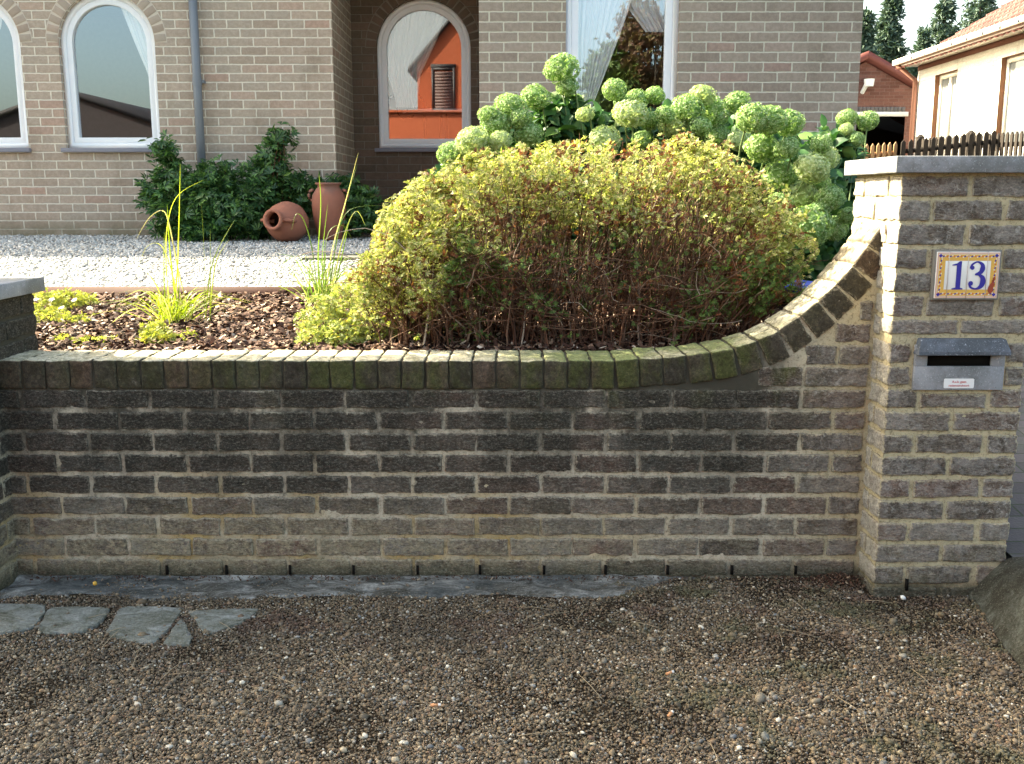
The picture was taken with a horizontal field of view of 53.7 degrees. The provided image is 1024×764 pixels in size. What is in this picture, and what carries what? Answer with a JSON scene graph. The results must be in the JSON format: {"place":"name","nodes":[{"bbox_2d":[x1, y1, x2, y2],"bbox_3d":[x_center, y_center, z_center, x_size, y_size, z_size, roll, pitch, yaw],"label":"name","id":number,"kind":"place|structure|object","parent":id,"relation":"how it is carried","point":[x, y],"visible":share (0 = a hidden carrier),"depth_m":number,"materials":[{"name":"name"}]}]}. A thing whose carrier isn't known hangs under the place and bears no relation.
{"place":"outdoors","nodes":[
{"label":"outdoors","id":0,"kind":"place"},
{"bbox_2d":[0,234,415,286],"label":"white gravel","id":1,"kind":"structure","parent":0,"point":[51,264],"depth_m":6.96,"materials":[{"name":"white gravel"}]},
{"bbox_2d":[260,201,308,241],"bbox_3d":[-1.888,-1.332,8.430,0.344,0.346,0.440,3,11,18],"label":"terracotta amphora","id":2,"kind":"object","parent":1,"relation":"on","point":[282,228],"visible":0.98,"depth_m":8.32,"materials":[{"name":"brown ceramic"}]},
{"bbox_2d":[307,183,348,240],"bbox_3d":[-1.561,-1.456,8.629,0.290,0.484,0.290,-10,14,-43],"label":"terracotta jar","id":3,"kind":"object","parent":1,"relation":"on","point":[333,198],"visible":0.82,"depth_m":8.52,"materials":[{"name":"brown ceramic"}]},
{"bbox_2d":[302,252,364,260],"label":"paving slab","id":4,"kind":"structure","parent":1,"relation":"on","point":[310,257],"depth_m":6.96,"materials":[{"name":"concrete"}]},
{"bbox_2d":[6,233,1012,559],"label":"garden ground","id":5,"kind":"structure","parent":0,"point":[1008,555],"depth_m":7.78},
{"bbox_2d":[132,129,266,242],"bbox_3d":[-2.656,-1.654,8.546,1.189,0.967,0.710,0,11,0],"label":"evergreen shrub","id":6,"kind":"object","parent":5,"relation":"on","point":[206,183],"visible":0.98,"depth_m":8.47,"materials":[{"name":"green plant"}]},
{"bbox_2d":[222,121,323,240],"bbox_3d":[-2.082,-1.733,8.742,0.891,1.034,0.653,-7,13,-35],"label":"evergreen shrub","id":7,"kind":"object","parent":5,"relation":"on","point":[271,180],"visible":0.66,"depth_m":8.67,"materials":[{"name":"green plant"}]},
{"bbox_2d":[305,171,386,237],"bbox_3d":[-1.459,-1.561,8.874,0.888,0.602,0.558,7,13,35],"label":"evergreen shrub","id":8,"kind":"object","parent":5,"relation":"on","point":[364,197],"visible":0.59,"depth_m":8.78,"materials":[{"name":"green plant"}]},
{"bbox_2d":[41,287,656,297],"bbox_3d":[-0.900,-0.463,5.456,4.000,0.102,0.018,0,11,0],"label":"edging board","id":9,"kind":"object","parent":5,"relation":"on","point":[110,290],"depth_m":5.44,"materials":[{"name":"brown wood"}]},
{"bbox_2d":[32,290,787,351],"bbox_3d":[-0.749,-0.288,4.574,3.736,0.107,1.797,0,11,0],"label":"bark mulch","id":10,"kind":"object","parent":5,"relation":"on","point":[257,315],"visible":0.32,"depth_m":4.20,"materials":[{"name":"brown wood"}]},
{"bbox_2d":[33,286,98,326],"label":"groundcover plant","id":11,"kind":"object","parent":10,"relation":"on","point":[52,298],"visible":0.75,"depth_m":4.74,"materials":[{"name":"green plant"}]},
{"bbox_2d":[46,333,123,348],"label":"groundcover plant","id":12,"kind":"object","parent":10,"relation":"on","point":[59,337],"visible":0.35,"depth_m":4.00,"materials":[{"name":"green plant"}]},
{"bbox_2d":[132,318,181,344],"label":"groundcover plant","id":13,"kind":"object","parent":10,"relation":"on","point":[158,332],"visible":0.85,"depth_m":4.02,"materials":[{"name":"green plant"}]},
{"bbox_2d":[85,187,248,326],"bbox_3d":[-1.489,-0.585,4.390,0.693,0.704,0.442,0,11,0],"label":"grass tuft","id":14,"kind":"object","parent":10,"relation":"on","point":[167,312],"visible":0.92,"depth_m":4.44,"materials":[{"name":"green plant"}]},
{"bbox_2d":[170,327,198,345],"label":"groundcover plant","id":15,"kind":"object","parent":10,"relation":"on","point":[182,335],"visible":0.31,"depth_m":4.08,"materials":[{"name":"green plant"}]},
{"bbox_2d":[248,159,376,303],"bbox_3d":[-0.997,-0.766,5.090,0.710,0.759,0.371,-3,11,-17],"label":"grass tuft","id":16,"kind":"object","parent":10,"relation":"on","point":[320,286],"visible":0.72,"depth_m":5.12,"materials":[{"name":"green plant"}]},
{"bbox_2d":[293,245,414,348],"bbox_3d":[-0.604,-0.373,4.110,0.400,0.510,0.687,10,14,42],"label":"lime shrub","id":17,"kind":"object","parent":10,"relation":"on","point":[343,320],"visible":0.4,"depth_m":4.01,"materials":[{"name":"green plant"}]},
{"bbox_2d":[291,127,825,349],"bbox_3d":[0.217,-0.561,4.118,2.142,0.900,1.007,0,11,0],"label":"potentilla hedge","id":18,"kind":"object","parent":10,"relation":"on","point":[425,254],"visible":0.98,"depth_m":3.85,"materials":[{"name":"green plant"}]},
{"bbox_2d":[784,280,812,291],"bbox_3d":[1.130,-0.375,3.962,0.130,0.048,0.054,7,13,35],"label":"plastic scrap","id":19,"kind":"object","parent":18,"relation":"on","point":[808,283],"visible":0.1,"depth_m":3.96,"materials":[{"name":"blue plastic"}]},
{"bbox_2d":[0,0,863,236],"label":"brick house","id":20,"kind":"structure","parent":5,"relation":"on","point":[93,93],"depth_m":8.91,"materials":[{"name":"brick"}]},
{"bbox_2d":[0,5,31,151],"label":"window","id":21,"kind":"structure","parent":20,"relation":"in","point":[21,144],"depth_m":8.93,"materials":[{"name":"white glass"}]},
{"bbox_2d":[61,0,160,151],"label":"window","id":22,"kind":"structure","parent":20,"relation":"in","point":[82,8],"depth_m":8.93,"materials":[{"name":"white plastic"}]},
{"bbox_2d":[389,94,425,138],"bbox_3d":[-1.119,-2.398,10.987,0.424,1.491,0.420,0,11,0],"label":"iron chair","id":23,"kind":"object","parent":20,"relation":"in","point":[424,104],"visible":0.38,"depth_m":10.71,"materials":[{"name":"metal"}]},
{"bbox_2d":[375,0,470,151],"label":"window","id":24,"kind":"structure","parent":20,"relation":"in","point":[386,144],"depth_m":9.98,"materials":[{"name":"white plastic"}]},
{"bbox_2d":[402,108,461,138],"bbox_3d":[-0.715,-2.225,10.694,0.874,1.257,0.574,0,11,0],"label":"oval table","id":25,"kind":"object","parent":20,"relation":"in","point":[443,113],"visible":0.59,"depth_m":10.53,"materials":[{"name":"orange wood"}]},
{"bbox_2d":[566,0,678,103],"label":"window","id":26,"kind":"structure","parent":20,"relation":"in","point":[671,17],"depth_m":7.90,"materials":[{"name":"white plastic"}]},
{"bbox_2d":[427,52,879,306],"bbox_3d":[0.851,-1.094,5.529,2.710,1.374,2.029,0,11,0],"label":"hydrangea bush","id":27,"kind":"object","parent":5,"relation":"on","point":[820,185],"visible":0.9,"depth_m":5.13,"materials":[{"name":"green plant"}]},
{"bbox_2d":[861,6,883,56],"bbox_3d":[13.291,-10.533,38.621,2.115,7.417,2.144,0,11,0],"label":"spruce tree","id":28,"kind":"object","parent":5,"relation":"on","point":[869,32],"visible":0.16,"depth_m":37.99,"materials":[{"name":"green plant"}]},
{"bbox_2d":[861,142,897,158],"bbox_3d":[5.482,-3.229,15.186,0.563,0.739,0.064,0,11,0],"label":"picket fence","id":29,"kind":"object","parent":5,"relation":"on","point":[883,153],"visible":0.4,"depth_m":15.12,"materials":[{"name":"brown wood"}]},
{"bbox_2d":[856,51,917,158],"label":"brick garage","id":30,"kind":"structure","parent":5,"relation":"on","point":[885,90],"depth_m":23.21,"materials":[{"name":"red brick"}]},
{"bbox_2d":[873,0,913,63],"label":"spruce tree","id":31,"kind":"object","parent":5,"relation":"on","point":[890,30],"visible":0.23,"depth_m":39.84,"materials":[{"name":"green plant"}]},
{"bbox_2d":[905,50,917,77],"bbox_3d":[15.198,-9.640,38.884,2.466,6.025,2.649,0,11,0],"label":"spruce tree","id":32,"kind":"object","parent":5,"relation":"on","point":[913,71],"visible":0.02,"depth_m":38.25,"materials":[{"name":"green plant"}]},
{"bbox_2d":[911,24,936,52],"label":"spruce tree","id":33,"kind":"object","parent":5,"relation":"on","point":[924,41],"visible":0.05,"depth_m":41.92,"materials":[{"name":"green plant"}]},
{"bbox_2d":[927,0,963,47],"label":"spruce tree","id":34,"kind":"object","parent":5,"relation":"on","point":[945,29],"visible":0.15,"depth_m":43.63,"materials":[{"name":"green plant"}]},
{"bbox_2d":[957,0,1001,28],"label":"spruce tree","id":35,"kind":"object","parent":5,"relation":"on","point":[977,11],"visible":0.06,"depth_m":47.49,"materials":[{"name":"green plant"}]},
{"bbox_2d":[0,576,1023,763],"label":"pavement","id":36,"kind":"structure","parent":0,"point":[665,712],"depth_m":2.94,"materials":[{"name":"brown pebble gravel"}]},
{"bbox_2d":[0,604,45,634],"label":"flagstone","id":37,"kind":"object","parent":36,"relation":"on","point":[22,618],"visible":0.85,"depth_m":3.26,"materials":[{"name":"stone"}]},
{"bbox_2d":[38,607,109,635],"bbox_3d":[-1.422,0.780,3.250,0.212,0.042,0.205,0,11,0],"label":"flagstone","id":38,"kind":"object","parent":36,"relation":"on","point":[76,620],"visible":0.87,"depth_m":3.24,"materials":[{"name":"stone"}]},
{"bbox_2d":[106,606,180,644],"bbox_3d":[-1.187,0.785,3.220,0.217,0.042,0.277,0,11,0],"label":"flagstone","id":39,"kind":"object","parent":36,"relation":"on","point":[151,620],"visible":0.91,"depth_m":3.22,"materials":[{"name":"stone"}]},
{"bbox_2d":[164,618,190,646],"bbox_3d":[-1.024,0.796,3.164,0.091,0.042,0.193,0,11,0],"label":"flagstone","id":40,"kind":"object","parent":36,"relation":"on","point":[178,634],"visible":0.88,"depth_m":3.12,"materials":[{"name":"stone"}]},
{"bbox_2d":[188,608,257,635],"bbox_3d":[-0.948,0.782,3.237,0.229,0.042,0.200,0,11,0],"label":"flagstone","id":41,"kind":"object","parent":36,"relation":"on","point":[230,618],"visible":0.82,"depth_m":3.25,"materials":[{"name":"stone"}]},
{"bbox_2d":[0,574,694,601],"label":"footing","id":42,"kind":"object","parent":36,"relation":"on","point":[230,587],"visible":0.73,"depth_m":3.52,"materials":[{"name":"concrete"}]},
{"bbox_2d":[0,225,881,578],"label":"garden wall","id":43,"kind":"structure","parent":42,"relation":"on","point":[736,455],"depth_m":3.53,"materials":[{"name":"brick"}]},
{"bbox_2d":[30,571,866,590],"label":"leaf litter","id":44,"kind":"object","parent":42,"relation":"on","point":[829,577],"visible":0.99,"depth_m":3.57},
{"bbox_2d":[7,598,1018,763],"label":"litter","id":45,"kind":"object","parent":36,"relation":"on","point":[508,674],"visible":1,"depth_m":2.87,"materials":[{"name":"plant"}]},
{"bbox_2d":[968,556,1023,670],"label":"boulder","id":46,"kind":"object","parent":36,"relation":"on","point":[997,593],"visible":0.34,"depth_m":3.26,"materials":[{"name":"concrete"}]},
{"bbox_2d":[863,0,1011,54],"label":"sky","id":47,"kind":"structure","parent":0,"point":[918,13],"materials":[{"name":"white"}]},
{"bbox_2d":[1006,362,1023,556],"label":"driveway","id":48,"kind":"structure","parent":0,"point":[1015,544],"depth_m":3.89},
{"label":"ground","id":49,"kind":"structure","parent":0,"visible":0},
{"bbox_2d":[0,277,44,590],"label":"brick pillar","id":50,"kind":"structure","parent":49,"relation":"on","point":[18,320],"depth_m":3.54,"materials":[{"name":"grey brick"}]},
{"bbox_2d":[844,156,1023,596],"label":"brick pillar","id":51,"kind":"structure","parent":49,"relation":"on","point":[938,480],"depth_m":3.35,"materials":[{"name":"grey brick"}]},
{"bbox_2d":[912,338,1010,389],"bbox_3d":[1.466,-0.066,3.351,0.302,0.172,0.150,0,11,0],"label":"letterbox","id":52,"kind":"object","parent":51,"relation":"attached to","point":[958,363],"visible":1,"depth_m":3.31,"materials":[{"name":"grey metal"}]},
{"bbox_2d":[929,249,1001,299],"bbox_3d":[1.462,-0.346,3.258,0.215,0.161,0.032,0,11,0],"label":"house number plaque","id":53,"kind":"object","parent":51,"relation":"attached to","point":[965,274],"visible":1,"depth_m":3.24,"materials":[{"name":"ceramic"}]},
{"bbox_2d":[892,0,1023,155],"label":"neighbour house","id":54,"kind":"structure","parent":49,"relation":"on","point":[971,77],"depth_m":18.69,"materials":[{"name":"beige paint"}]},
{"bbox_2d":[935,70,957,138],"bbox_3d":[8.620,-5.324,19.913,0.060,1.500,1.037,0,11,0],"label":"window","id":55,"kind":"structure","parent":54,"relation":"in","point":[947,82],"depth_m":20.03,"materials":[{"name":"white glass"}]},
{"bbox_2d":[999,54,1023,150],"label":"window","id":56,"kind":"structure","parent":54,"relation":"in","point":[1013,102],"depth_m":17.34,"materials":[{"name":"white glass"}]},
{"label":"bank","id":57,"kind":"structure","parent":0,"visible":0},
{"bbox_2d":[915,130,1023,155],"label":"picket fence","id":58,"kind":"object","parent":57,"relation":"on","point":[1004,144],"visible":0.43,"depth_m":14.87,"materials":[{"name":"brown wood"}]},
{"bbox_2d":[900,130,996,155],"bbox_3d":[6.492,-3.305,15.045,1.419,0.865,0.064,0,11,2],"label":"picket fence","id":59,"kind":"object","parent":58,"relation":"attached to","point":[948,146],"visible":0.53,"depth_m":14.98,"materials":[{"name":"brown wood"}]}
]}

